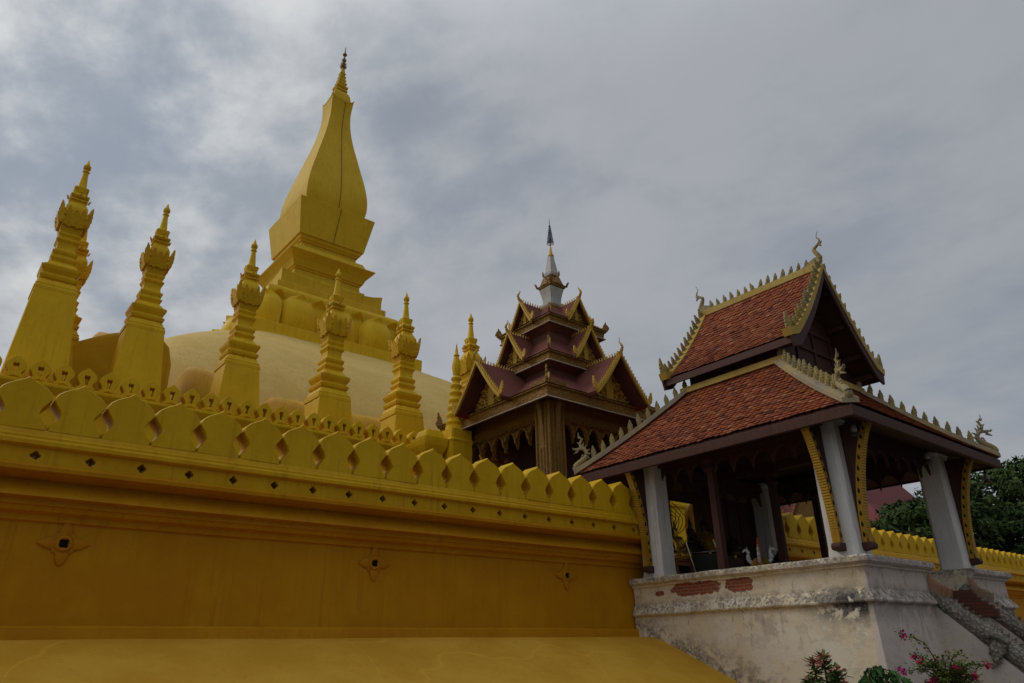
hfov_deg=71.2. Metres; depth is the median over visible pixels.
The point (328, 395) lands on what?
stupa
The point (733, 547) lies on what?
floral offering
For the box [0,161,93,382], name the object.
stupa
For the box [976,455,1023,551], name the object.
broadleaf tree
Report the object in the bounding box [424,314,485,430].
stupa
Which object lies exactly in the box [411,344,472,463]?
stupa
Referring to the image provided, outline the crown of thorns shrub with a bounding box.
[801,649,853,682]
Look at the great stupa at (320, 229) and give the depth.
51.41 m
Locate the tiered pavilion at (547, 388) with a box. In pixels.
[435,221,655,478]
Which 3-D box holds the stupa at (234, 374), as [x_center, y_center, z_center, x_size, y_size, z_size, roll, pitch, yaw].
[-11.687,0.708,29.298,2.676,9.877,5.127,17,-29,-36]
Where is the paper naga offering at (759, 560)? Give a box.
[742,537,774,565]
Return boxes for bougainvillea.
[894,628,992,682]
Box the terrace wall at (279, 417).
[0,355,686,545]
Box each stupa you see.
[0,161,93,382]
[69,228,170,402]
[93,204,175,402]
[164,48,461,430]
[176,239,265,418]
[265,269,351,435]
[351,293,423,443]
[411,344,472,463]
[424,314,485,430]
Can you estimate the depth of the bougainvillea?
13.41 m
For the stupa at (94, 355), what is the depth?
25.98 m
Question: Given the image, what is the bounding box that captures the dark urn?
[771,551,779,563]
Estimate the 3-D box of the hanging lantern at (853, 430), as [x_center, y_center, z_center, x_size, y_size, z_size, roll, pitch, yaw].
[8.199,2.068,17.177,0.197,0.480,0.217,-4,-24,8]
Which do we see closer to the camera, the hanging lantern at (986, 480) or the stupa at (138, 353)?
the hanging lantern at (986, 480)
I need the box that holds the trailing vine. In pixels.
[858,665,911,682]
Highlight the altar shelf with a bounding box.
[681,545,743,568]
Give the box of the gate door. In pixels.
[720,499,756,566]
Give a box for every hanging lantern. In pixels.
[850,419,858,437]
[923,447,931,463]
[982,471,990,483]
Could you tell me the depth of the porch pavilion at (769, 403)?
19.63 m
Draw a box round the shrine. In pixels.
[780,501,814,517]
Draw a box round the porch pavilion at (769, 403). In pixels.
[572,232,1023,682]
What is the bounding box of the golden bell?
[684,504,695,537]
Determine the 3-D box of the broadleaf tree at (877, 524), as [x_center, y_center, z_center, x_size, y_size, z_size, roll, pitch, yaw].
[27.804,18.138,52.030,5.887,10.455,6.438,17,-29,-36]
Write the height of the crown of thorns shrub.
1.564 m
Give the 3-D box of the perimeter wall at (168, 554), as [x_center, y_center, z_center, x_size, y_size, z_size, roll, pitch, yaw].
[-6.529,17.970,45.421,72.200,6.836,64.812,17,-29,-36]
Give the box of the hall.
[866,485,920,523]
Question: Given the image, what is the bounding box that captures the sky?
[0,0,1023,533]
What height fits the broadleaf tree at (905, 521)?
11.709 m
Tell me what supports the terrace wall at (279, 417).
on the ground
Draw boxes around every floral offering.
[701,530,715,553]
[726,535,742,558]
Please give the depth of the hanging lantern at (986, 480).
21.77 m
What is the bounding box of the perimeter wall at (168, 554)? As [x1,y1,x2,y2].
[0,376,1023,682]
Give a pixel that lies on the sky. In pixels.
(668, 149)
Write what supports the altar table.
on the porch pavilion at (769, 403)
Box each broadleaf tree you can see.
[870,519,904,533]
[874,498,919,529]
[879,502,933,538]
[906,471,1023,552]
[920,498,997,548]
[974,503,1023,554]
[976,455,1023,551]
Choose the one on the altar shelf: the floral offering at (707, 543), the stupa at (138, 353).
the floral offering at (707, 543)
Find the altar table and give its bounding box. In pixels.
[675,558,694,573]
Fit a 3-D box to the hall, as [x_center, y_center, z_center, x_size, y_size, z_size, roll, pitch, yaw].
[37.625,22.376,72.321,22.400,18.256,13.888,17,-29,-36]
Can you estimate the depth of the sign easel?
20.94 m
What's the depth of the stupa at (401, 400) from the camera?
32.30 m
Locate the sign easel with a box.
[684,539,717,571]
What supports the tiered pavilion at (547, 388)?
on the ground
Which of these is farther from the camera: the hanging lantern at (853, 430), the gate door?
the gate door
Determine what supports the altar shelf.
on the porch pavilion at (769, 403)
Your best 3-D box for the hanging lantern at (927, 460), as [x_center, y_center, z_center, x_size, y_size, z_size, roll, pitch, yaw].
[11.447,3.140,19.752,0.197,0.480,0.217,-4,-24,8]
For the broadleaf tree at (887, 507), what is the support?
on the ground
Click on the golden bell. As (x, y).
(689, 510)
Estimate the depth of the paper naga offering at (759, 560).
19.70 m
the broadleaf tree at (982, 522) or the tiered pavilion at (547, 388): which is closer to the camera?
the tiered pavilion at (547, 388)
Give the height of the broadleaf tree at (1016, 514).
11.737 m

